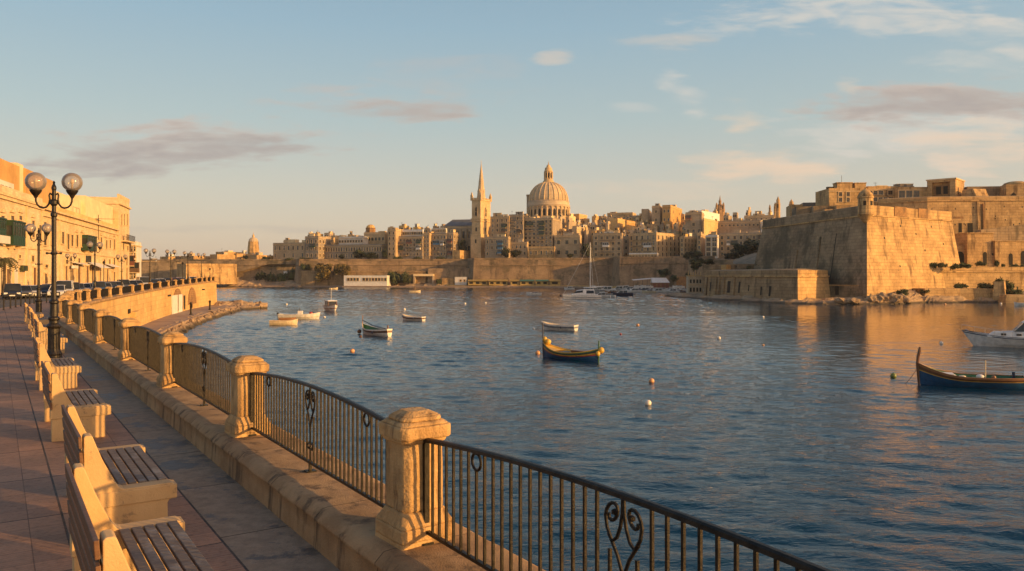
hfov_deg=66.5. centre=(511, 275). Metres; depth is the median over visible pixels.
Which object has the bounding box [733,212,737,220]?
rooftop house
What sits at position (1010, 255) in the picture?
arched doorway
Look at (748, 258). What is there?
fort hill
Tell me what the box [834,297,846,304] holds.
boulder
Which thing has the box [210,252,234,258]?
fort building
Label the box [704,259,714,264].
bushy tree
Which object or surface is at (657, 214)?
apartment building
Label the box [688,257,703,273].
bushy tree
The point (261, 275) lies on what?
wild bush
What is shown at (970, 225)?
window
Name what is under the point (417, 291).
sailing dinghy
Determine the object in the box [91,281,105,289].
parked car
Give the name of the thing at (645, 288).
motorboat
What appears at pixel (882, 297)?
boulder
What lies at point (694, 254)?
bushy tree
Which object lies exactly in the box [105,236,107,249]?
window
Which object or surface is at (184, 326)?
quay edge rock
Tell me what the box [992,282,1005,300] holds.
buttress
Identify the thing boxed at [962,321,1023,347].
motor cruiser
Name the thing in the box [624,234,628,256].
apartment building
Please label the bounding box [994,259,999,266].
wild bush
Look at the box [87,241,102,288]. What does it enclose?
street lamp
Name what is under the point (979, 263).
wild bush
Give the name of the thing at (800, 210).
fort building
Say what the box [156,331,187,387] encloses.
stone pillar
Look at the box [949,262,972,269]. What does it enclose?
wild bush
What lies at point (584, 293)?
catamaran
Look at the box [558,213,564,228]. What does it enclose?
rooftop house
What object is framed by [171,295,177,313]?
quay door
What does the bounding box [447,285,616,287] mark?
quay wall
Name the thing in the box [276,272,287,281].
wild bush
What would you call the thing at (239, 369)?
stone pillar
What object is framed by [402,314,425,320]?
rowing boat
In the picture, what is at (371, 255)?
bushy tree
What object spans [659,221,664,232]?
rooftop house
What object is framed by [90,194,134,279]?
corner house
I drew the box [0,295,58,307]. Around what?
road
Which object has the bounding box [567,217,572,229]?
rooftop house
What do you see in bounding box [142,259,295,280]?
city wall
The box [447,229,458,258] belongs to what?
apartment building
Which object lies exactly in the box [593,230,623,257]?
apartment building
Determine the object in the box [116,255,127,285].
street lamp
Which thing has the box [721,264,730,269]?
sunlit gable
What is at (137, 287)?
iron railing
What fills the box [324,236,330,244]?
rooftop house
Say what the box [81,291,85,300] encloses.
iron railing
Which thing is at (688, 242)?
apartment building
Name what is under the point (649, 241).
apartment building
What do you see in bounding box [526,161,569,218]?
domed church
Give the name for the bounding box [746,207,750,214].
rooftop house
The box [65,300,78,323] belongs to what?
stone pillar
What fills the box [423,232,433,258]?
apartment building
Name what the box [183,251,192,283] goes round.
street lamp
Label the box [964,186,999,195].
wall block
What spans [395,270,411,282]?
wild bush
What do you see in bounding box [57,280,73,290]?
parked car
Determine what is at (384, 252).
bushy tree
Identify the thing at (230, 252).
fort building
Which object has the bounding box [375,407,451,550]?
stone pillar
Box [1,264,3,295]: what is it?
slim post
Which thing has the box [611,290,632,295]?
motorboat
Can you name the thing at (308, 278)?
terrace wall
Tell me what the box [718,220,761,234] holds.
apartment building
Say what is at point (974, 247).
arcaded building
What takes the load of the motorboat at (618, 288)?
on the harbour water
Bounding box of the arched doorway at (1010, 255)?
[1009,253,1012,264]
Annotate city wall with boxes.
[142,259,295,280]
[294,259,466,283]
[466,258,612,285]
[611,256,714,286]
[688,260,733,274]
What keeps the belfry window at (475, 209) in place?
in the church tower at (480, 218)
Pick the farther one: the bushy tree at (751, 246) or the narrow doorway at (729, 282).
the bushy tree at (751, 246)
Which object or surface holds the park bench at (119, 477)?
on the promenade paving
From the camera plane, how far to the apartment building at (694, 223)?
463.64 m
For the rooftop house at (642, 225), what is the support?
on the city hill at (720, 258)
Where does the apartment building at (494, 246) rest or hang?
on the city hill at (720, 258)
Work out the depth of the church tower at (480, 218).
486.15 m
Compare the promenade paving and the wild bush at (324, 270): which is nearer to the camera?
the promenade paving
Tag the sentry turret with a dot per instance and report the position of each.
(865, 197)
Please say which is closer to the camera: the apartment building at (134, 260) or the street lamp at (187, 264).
the street lamp at (187, 264)
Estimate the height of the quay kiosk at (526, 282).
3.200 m
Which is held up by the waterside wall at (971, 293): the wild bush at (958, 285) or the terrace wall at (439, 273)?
the wild bush at (958, 285)
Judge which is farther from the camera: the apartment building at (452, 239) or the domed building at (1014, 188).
the apartment building at (452, 239)
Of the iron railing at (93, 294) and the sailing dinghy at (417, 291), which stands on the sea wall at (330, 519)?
the iron railing at (93, 294)
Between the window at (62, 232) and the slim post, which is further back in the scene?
the window at (62, 232)
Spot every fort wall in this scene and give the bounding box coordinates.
[141,261,180,278]
[176,263,236,283]
[877,196,1023,233]
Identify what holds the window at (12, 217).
in the terrace house at (20, 209)
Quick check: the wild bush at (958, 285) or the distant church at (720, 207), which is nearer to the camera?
the wild bush at (958, 285)
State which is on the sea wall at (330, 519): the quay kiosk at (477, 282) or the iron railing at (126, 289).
the iron railing at (126, 289)
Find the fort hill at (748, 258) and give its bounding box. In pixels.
[733,252,756,263]
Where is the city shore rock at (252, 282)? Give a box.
[216,277,512,286]
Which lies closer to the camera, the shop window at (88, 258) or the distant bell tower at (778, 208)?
the shop window at (88, 258)
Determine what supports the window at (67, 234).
in the terrace house at (82, 220)
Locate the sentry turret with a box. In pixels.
[857,187,873,222]
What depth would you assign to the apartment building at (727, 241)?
433.76 m
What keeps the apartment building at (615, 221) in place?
on the city hill at (720, 258)
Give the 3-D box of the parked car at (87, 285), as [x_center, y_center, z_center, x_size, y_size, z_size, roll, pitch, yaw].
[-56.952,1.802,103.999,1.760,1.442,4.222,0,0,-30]
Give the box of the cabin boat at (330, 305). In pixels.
[323,288,337,310]
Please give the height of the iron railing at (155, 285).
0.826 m
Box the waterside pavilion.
[686,270,702,293]
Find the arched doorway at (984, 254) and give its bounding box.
[983,252,986,263]
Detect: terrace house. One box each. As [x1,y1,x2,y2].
[0,158,45,294]
[35,175,119,283]
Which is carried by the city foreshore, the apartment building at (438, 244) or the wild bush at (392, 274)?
the wild bush at (392, 274)
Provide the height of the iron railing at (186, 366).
1.016 m
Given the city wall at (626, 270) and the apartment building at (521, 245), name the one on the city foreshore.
the city wall at (626, 270)
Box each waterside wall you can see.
[913,288,992,299]
[998,294,1023,302]
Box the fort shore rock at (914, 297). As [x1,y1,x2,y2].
[665,289,1023,304]
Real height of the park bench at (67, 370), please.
0.982 m
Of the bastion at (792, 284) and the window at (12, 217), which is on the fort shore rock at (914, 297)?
the bastion at (792, 284)
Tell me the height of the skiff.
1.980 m
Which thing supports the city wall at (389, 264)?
on the city shore rock at (252, 282)
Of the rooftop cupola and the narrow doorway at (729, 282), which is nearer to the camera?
the narrow doorway at (729, 282)
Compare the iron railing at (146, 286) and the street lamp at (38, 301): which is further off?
the iron railing at (146, 286)
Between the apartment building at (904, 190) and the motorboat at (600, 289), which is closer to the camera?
the apartment building at (904, 190)
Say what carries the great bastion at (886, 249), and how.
on the fort shore rock at (914, 297)
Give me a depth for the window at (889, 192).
288.02 m
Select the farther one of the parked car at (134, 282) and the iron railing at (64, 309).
the parked car at (134, 282)
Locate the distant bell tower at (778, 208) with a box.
[776,197,779,217]
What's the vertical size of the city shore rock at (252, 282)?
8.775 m
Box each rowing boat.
[357,315,391,336]
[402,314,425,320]
[541,321,578,330]
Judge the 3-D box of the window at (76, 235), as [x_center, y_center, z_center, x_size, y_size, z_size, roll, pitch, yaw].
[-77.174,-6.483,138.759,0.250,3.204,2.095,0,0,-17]
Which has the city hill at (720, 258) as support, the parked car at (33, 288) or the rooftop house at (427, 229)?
the rooftop house at (427, 229)
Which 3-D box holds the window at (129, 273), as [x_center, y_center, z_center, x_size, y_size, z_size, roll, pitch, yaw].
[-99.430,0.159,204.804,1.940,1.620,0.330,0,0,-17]
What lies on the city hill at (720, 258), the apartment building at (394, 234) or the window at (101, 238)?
the apartment building at (394, 234)
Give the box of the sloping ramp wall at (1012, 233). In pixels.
[975,224,1023,240]
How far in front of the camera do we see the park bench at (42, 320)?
33.72 m
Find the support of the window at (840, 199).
in the apartment building at (842, 193)
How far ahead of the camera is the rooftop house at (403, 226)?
518.88 m
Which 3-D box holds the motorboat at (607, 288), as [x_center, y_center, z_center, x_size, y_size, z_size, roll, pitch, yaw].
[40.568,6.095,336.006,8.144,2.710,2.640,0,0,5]
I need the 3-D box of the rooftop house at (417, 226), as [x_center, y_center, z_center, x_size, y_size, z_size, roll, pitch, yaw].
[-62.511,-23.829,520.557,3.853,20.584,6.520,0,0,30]
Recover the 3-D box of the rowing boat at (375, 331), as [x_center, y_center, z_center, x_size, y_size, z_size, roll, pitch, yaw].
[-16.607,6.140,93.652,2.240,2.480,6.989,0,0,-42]
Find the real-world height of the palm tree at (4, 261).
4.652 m
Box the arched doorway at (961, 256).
[958,251,963,262]
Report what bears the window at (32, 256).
in the terrace house at (20, 209)
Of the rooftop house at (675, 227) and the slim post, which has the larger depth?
the rooftop house at (675, 227)
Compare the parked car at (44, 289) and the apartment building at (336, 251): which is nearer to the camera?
the parked car at (44, 289)
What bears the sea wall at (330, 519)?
in the harbour water
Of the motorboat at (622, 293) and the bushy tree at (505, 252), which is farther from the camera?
the bushy tree at (505, 252)
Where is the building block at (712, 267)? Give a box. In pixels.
[703,264,736,288]
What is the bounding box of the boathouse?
[650,278,669,287]
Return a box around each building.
[129,241,141,279]
[160,254,175,258]
[181,254,209,258]
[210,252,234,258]
[216,250,241,254]
[234,250,254,258]
[250,252,272,258]
[273,239,304,258]
[305,233,325,258]
[325,244,387,258]
[338,235,368,243]
[344,275,390,285]
[364,231,387,243]
[387,228,403,258]
[398,236,423,258]
[402,229,422,235]
[413,274,433,283]
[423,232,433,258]
[431,228,446,232]
[431,233,446,258]
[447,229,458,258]
[452,250,469,258]
[485,234,510,257]
[490,213,509,236]
[509,212,523,241]
[510,239,528,257]
[524,215,559,245]
[528,246,554,257]
[554,232,581,257]
[572,224,590,256]
[573,214,586,217]
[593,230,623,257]
[606,221,610,231]
[607,212,635,217]
[608,217,624,232]
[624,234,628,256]
[625,220,634,231]
[628,230,679,255]
[629,253,658,255]
[641,209,650,221]
[651,203,661,225]
[662,205,681,230]
[680,233,696,255]
[685,211,704,236]
[688,210,719,220]
[697,232,704,254]
[703,216,717,234]
[705,231,718,257]
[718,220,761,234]
[719,230,761,256]
[744,213,774,220]
[786,204,802,216]
[792,206,811,215]
[801,202,814,205]
[811,206,833,212]
[815,175,866,205]
[834,205,855,208]
[866,185,897,204]
[893,184,926,197]
[954,232,1023,266]
[1000,181,1023,195]
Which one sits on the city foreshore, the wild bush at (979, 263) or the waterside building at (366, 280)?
the waterside building at (366, 280)
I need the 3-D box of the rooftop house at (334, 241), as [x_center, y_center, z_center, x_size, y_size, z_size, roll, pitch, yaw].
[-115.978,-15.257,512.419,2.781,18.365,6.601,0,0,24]
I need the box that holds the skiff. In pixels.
[277,308,319,318]
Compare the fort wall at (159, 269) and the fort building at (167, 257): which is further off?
the fort building at (167, 257)
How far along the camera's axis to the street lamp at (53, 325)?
21.54 m
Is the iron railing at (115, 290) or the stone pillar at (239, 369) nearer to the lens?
the stone pillar at (239, 369)
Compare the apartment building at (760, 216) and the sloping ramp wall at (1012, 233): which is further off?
the apartment building at (760, 216)
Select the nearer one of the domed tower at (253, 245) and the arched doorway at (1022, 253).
the arched doorway at (1022, 253)
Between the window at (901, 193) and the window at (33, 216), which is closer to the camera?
the window at (33, 216)
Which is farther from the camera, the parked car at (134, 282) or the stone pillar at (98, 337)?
the parked car at (134, 282)
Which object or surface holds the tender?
on the harbour water
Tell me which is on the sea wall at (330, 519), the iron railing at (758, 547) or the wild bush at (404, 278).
the iron railing at (758, 547)
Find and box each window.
[0,209,5,217]
[10,209,15,219]
[18,209,23,221]
[31,214,35,237]
[31,254,35,262]
[38,224,42,243]
[43,221,47,245]
[61,231,65,244]
[66,233,70,249]
[70,234,74,246]
[75,230,78,247]
[86,255,90,261]
[100,233,102,249]
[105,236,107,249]
[113,234,115,249]
[129,273,135,278]
[474,207,477,215]
[838,197,842,202]
[887,190,892,194]
[898,190,905,197]
[906,190,912,196]
[913,190,919,196]
[968,223,972,231]
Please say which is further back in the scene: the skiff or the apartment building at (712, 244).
the apartment building at (712, 244)
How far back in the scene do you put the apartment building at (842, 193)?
285.44 m
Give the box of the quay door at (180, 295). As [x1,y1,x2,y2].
[178,294,182,311]
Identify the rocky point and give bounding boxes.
[214,300,266,309]
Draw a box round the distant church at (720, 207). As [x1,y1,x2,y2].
[715,198,724,220]
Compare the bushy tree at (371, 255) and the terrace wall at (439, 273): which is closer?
the terrace wall at (439, 273)
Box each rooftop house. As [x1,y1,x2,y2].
[324,231,334,237]
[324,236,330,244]
[330,238,338,244]
[399,222,408,229]
[413,224,422,229]
[424,227,430,231]
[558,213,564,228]
[566,214,575,225]
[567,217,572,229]
[576,216,582,224]
[582,218,589,224]
[584,227,588,257]
[590,222,597,230]
[591,227,598,256]
[627,227,635,233]
[638,223,645,229]
[647,222,654,231]
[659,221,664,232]
[673,223,677,233]
[723,215,731,220]
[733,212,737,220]
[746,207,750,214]
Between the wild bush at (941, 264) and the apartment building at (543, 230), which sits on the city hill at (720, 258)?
the apartment building at (543, 230)
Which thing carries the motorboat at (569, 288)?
on the harbour water
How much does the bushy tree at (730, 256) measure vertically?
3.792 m
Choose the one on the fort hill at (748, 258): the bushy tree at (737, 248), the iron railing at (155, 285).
the bushy tree at (737, 248)
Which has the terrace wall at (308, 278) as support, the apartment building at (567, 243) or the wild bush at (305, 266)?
the wild bush at (305, 266)
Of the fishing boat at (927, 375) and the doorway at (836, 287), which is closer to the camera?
the fishing boat at (927, 375)
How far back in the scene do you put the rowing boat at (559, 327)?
101.46 m
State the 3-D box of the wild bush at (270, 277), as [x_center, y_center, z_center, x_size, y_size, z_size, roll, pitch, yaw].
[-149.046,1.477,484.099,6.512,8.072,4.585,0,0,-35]
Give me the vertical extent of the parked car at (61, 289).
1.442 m
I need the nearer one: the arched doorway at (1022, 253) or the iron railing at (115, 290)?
the iron railing at (115, 290)
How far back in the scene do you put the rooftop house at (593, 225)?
502.84 m
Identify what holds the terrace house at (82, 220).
on the road
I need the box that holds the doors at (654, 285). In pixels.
[653,284,668,287]
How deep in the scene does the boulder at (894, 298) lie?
193.58 m
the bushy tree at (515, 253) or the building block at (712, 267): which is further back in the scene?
the bushy tree at (515, 253)
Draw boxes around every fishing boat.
[535,323,603,361]
[905,347,1023,388]
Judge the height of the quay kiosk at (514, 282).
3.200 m
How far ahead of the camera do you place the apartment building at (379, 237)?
507.16 m
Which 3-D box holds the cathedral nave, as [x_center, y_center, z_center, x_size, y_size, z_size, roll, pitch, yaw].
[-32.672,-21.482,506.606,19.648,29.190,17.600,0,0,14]
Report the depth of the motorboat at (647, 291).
314.32 m
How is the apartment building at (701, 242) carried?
on the city hill at (720, 258)
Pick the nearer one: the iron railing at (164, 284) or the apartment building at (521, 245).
the iron railing at (164, 284)
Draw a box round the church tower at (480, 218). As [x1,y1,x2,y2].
[470,162,491,257]
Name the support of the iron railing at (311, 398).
on the sea wall at (330, 519)
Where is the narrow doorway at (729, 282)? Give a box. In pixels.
[727,281,730,292]
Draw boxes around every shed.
[442,278,454,284]
[455,277,467,284]
[676,277,685,287]
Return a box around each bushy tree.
[353,249,364,258]
[362,252,377,258]
[381,249,387,257]
[458,239,466,250]
[501,247,510,257]
[510,250,521,257]
[580,243,590,257]
[656,268,670,277]
[670,274,678,282]
[683,252,689,259]
[686,251,702,258]
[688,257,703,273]
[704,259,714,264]
[723,253,739,259]
[730,243,747,256]
[740,238,759,254]
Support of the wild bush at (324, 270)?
on the terrace wall at (308, 278)
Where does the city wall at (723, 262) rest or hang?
on the fort hill at (748, 258)
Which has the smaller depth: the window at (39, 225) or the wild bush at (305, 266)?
the window at (39, 225)
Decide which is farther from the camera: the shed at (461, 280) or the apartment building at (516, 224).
the apartment building at (516, 224)
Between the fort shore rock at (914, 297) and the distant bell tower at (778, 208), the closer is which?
the fort shore rock at (914, 297)
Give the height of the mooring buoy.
0.443 m
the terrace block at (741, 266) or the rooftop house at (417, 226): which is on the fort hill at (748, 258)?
the terrace block at (741, 266)
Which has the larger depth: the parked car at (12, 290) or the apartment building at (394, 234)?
the apartment building at (394, 234)
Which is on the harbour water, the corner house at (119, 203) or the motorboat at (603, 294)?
the motorboat at (603, 294)
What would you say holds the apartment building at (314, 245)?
on the city hill at (720, 258)
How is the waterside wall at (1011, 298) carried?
on the fort shore rock at (914, 297)
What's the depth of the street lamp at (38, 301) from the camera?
42.95 m
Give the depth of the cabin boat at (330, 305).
156.53 m
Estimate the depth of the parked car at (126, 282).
120.50 m
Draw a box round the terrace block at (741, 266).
[734,264,753,268]
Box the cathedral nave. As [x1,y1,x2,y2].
[444,219,471,257]
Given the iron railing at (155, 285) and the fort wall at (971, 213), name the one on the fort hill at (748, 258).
the fort wall at (971, 213)
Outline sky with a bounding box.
[0,0,1023,258]
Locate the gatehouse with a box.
[923,178,987,196]
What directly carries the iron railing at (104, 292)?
on the sea wall at (330, 519)
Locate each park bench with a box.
[23,303,43,323]
[27,307,48,330]
[30,312,47,337]
[33,337,80,390]
[34,319,67,352]
[41,361,110,441]
[61,404,176,523]
[65,463,213,570]
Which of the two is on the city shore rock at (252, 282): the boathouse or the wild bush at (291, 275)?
the wild bush at (291, 275)
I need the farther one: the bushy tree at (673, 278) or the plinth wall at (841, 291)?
the bushy tree at (673, 278)
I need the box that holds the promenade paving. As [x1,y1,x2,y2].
[0,284,248,570]
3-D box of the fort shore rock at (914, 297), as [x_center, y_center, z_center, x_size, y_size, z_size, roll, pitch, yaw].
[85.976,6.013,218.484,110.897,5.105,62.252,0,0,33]
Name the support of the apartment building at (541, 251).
on the city hill at (720, 258)
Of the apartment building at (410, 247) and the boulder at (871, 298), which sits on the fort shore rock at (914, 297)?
the boulder at (871, 298)
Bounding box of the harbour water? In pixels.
[183,287,1023,570]
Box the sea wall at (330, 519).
[59,281,544,570]
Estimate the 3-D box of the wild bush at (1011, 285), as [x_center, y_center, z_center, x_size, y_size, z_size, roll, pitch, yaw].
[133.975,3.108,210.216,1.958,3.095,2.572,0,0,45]
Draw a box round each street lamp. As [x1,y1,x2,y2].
[25,172,82,358]
[25,224,50,317]
[65,254,76,279]
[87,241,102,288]
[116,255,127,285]
[144,248,155,281]
[165,250,175,285]
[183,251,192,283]
[197,253,205,276]
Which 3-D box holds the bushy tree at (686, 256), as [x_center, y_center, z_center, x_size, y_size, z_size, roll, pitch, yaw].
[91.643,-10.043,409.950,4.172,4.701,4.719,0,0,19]
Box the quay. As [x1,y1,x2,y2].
[142,305,236,333]
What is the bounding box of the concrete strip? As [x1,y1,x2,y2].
[46,314,339,570]
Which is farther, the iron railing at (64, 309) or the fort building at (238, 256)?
the fort building at (238, 256)
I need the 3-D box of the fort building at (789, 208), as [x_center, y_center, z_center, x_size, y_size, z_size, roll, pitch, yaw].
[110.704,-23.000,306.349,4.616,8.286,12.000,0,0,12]
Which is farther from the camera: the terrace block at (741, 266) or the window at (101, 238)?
the terrace block at (741, 266)
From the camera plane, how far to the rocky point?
166.48 m
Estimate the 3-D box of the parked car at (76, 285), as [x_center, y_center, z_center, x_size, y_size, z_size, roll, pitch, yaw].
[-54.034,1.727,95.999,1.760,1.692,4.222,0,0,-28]
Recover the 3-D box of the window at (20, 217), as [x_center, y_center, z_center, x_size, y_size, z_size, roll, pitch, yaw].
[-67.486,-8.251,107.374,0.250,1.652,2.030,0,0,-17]
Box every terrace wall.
[301,271,426,285]
[428,268,469,284]
[939,267,1023,290]
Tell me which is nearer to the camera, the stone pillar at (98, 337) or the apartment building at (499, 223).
the stone pillar at (98, 337)
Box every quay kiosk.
[468,280,487,284]
[489,280,507,284]
[510,280,519,284]
[520,280,534,284]
[535,280,548,284]
[549,280,560,284]
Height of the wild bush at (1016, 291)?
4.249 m
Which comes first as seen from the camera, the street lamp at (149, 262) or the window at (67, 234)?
the street lamp at (149, 262)
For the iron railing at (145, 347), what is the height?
1.016 m
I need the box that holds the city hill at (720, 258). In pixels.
[239,254,736,271]
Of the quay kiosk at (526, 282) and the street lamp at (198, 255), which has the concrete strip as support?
the street lamp at (198, 255)
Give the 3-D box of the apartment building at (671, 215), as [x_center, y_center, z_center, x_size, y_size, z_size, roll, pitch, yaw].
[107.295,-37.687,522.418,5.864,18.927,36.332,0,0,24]
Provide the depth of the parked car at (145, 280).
132.85 m
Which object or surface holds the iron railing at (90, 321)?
on the sea wall at (330, 519)
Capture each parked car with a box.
[3,283,21,298]
[14,285,32,298]
[23,285,36,297]
[33,285,50,296]
[47,285,65,296]
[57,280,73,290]
[73,282,80,289]
[83,283,91,289]
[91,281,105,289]
[105,281,116,286]
[117,279,129,285]
[129,280,137,284]
[136,277,148,283]
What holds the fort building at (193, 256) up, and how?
on the city hill at (720, 258)
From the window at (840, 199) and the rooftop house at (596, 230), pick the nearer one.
the window at (840, 199)
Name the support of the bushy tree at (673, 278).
on the city foreshore
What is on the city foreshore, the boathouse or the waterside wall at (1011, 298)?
the boathouse
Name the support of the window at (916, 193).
in the apartment building at (904, 190)
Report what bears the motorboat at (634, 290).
on the harbour water
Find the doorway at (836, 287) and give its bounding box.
[835,286,838,294]
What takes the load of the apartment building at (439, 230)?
on the city hill at (720, 258)
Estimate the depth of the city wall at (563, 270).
451.41 m
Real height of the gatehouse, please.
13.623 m
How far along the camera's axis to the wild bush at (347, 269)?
462.53 m
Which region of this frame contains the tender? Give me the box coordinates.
[278,317,298,319]
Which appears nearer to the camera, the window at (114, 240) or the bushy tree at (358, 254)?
the window at (114, 240)
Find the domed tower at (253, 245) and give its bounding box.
[247,232,258,253]
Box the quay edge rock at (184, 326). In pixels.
[157,306,241,332]
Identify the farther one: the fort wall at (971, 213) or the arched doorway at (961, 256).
the fort wall at (971, 213)
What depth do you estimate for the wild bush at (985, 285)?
209.19 m
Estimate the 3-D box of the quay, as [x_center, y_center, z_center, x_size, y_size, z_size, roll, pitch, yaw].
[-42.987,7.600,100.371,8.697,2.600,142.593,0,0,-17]
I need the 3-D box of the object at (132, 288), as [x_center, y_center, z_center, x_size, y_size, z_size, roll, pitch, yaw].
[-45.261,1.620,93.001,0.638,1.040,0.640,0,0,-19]
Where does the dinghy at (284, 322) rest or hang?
on the harbour water
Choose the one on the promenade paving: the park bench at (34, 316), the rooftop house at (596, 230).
the park bench at (34, 316)
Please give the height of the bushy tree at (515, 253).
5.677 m
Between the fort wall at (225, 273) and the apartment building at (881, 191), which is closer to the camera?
the apartment building at (881, 191)
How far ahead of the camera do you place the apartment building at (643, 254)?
448.67 m
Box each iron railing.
[62,300,67,317]
[72,303,79,324]
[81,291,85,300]
[84,308,95,335]
[90,290,96,298]
[101,288,108,296]
[102,315,120,349]
[112,287,118,294]
[122,286,130,292]
[129,326,161,372]
[134,285,140,290]
[144,284,149,289]
[153,282,158,287]
[161,281,167,286]
[172,343,231,414]
[249,372,386,507]
[422,438,830,570]
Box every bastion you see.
[703,269,830,299]
[754,205,959,297]
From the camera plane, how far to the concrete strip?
8.71 m
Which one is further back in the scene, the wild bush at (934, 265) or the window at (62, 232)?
the wild bush at (934, 265)
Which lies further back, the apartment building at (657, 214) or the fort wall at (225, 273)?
the apartment building at (657, 214)
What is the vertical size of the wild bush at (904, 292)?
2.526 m
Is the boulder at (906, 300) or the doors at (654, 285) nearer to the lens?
the boulder at (906, 300)
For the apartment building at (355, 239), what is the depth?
505.95 m
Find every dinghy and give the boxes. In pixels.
[269,319,301,324]
[409,286,420,292]
[1014,302,1023,305]
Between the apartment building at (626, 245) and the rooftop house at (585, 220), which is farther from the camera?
the rooftop house at (585, 220)
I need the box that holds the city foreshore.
[216,285,703,290]
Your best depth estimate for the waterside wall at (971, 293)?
206.47 m
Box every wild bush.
[255,270,266,280]
[266,272,275,280]
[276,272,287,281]
[286,268,294,280]
[299,263,311,269]
[314,262,332,281]
[333,263,347,275]
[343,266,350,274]
[388,271,399,284]
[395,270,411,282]
[896,289,908,295]
[930,262,937,268]
[938,262,947,267]
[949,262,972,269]
[953,283,968,287]
[975,260,986,265]
[977,283,993,288]
[992,276,1009,286]
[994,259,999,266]
[1006,282,1014,290]
[1006,287,1023,293]
[1008,263,1019,266]
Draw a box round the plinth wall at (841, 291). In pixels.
[829,285,858,297]
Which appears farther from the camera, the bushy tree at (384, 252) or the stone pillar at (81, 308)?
the bushy tree at (384, 252)
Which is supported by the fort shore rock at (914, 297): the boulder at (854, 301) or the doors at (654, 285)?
the boulder at (854, 301)
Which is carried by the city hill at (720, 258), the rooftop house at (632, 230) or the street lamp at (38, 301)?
the rooftop house at (632, 230)
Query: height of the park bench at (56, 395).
0.982 m
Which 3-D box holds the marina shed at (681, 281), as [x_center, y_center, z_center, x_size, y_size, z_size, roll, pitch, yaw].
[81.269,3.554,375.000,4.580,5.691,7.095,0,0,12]
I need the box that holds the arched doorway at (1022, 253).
[1021,251,1023,264]
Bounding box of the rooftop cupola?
[366,224,374,231]
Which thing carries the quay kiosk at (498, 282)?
on the quay wall at (524, 285)
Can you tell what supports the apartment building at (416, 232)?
on the city hill at (720, 258)
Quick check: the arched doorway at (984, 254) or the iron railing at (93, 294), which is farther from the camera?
the arched doorway at (984, 254)
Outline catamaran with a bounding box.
[562,244,605,298]
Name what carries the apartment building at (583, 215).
on the city hill at (720, 258)
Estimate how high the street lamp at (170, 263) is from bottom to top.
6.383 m
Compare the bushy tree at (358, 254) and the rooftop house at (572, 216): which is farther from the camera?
the rooftop house at (572, 216)
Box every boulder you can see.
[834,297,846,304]
[846,298,859,304]
[863,294,878,303]
[877,292,889,302]
[887,292,902,303]
[900,293,910,303]
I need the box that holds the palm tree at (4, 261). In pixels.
[0,257,20,291]
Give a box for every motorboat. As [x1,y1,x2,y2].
[526,292,541,294]
[564,286,573,289]
[594,287,604,291]
[595,292,610,297]
[602,286,615,290]
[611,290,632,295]
[612,286,625,290]
[626,288,641,292]
[638,287,652,289]
[642,290,655,292]
[653,288,665,292]
[664,289,679,292]
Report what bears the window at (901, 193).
in the apartment building at (904, 190)
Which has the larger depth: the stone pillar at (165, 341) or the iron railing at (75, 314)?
the iron railing at (75, 314)
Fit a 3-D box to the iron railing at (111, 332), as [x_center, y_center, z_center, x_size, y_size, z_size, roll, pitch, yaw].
[-10.894,1.642,21.424,0.100,1.016,5.441,0,0,-34]
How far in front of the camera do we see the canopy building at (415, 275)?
461.75 m

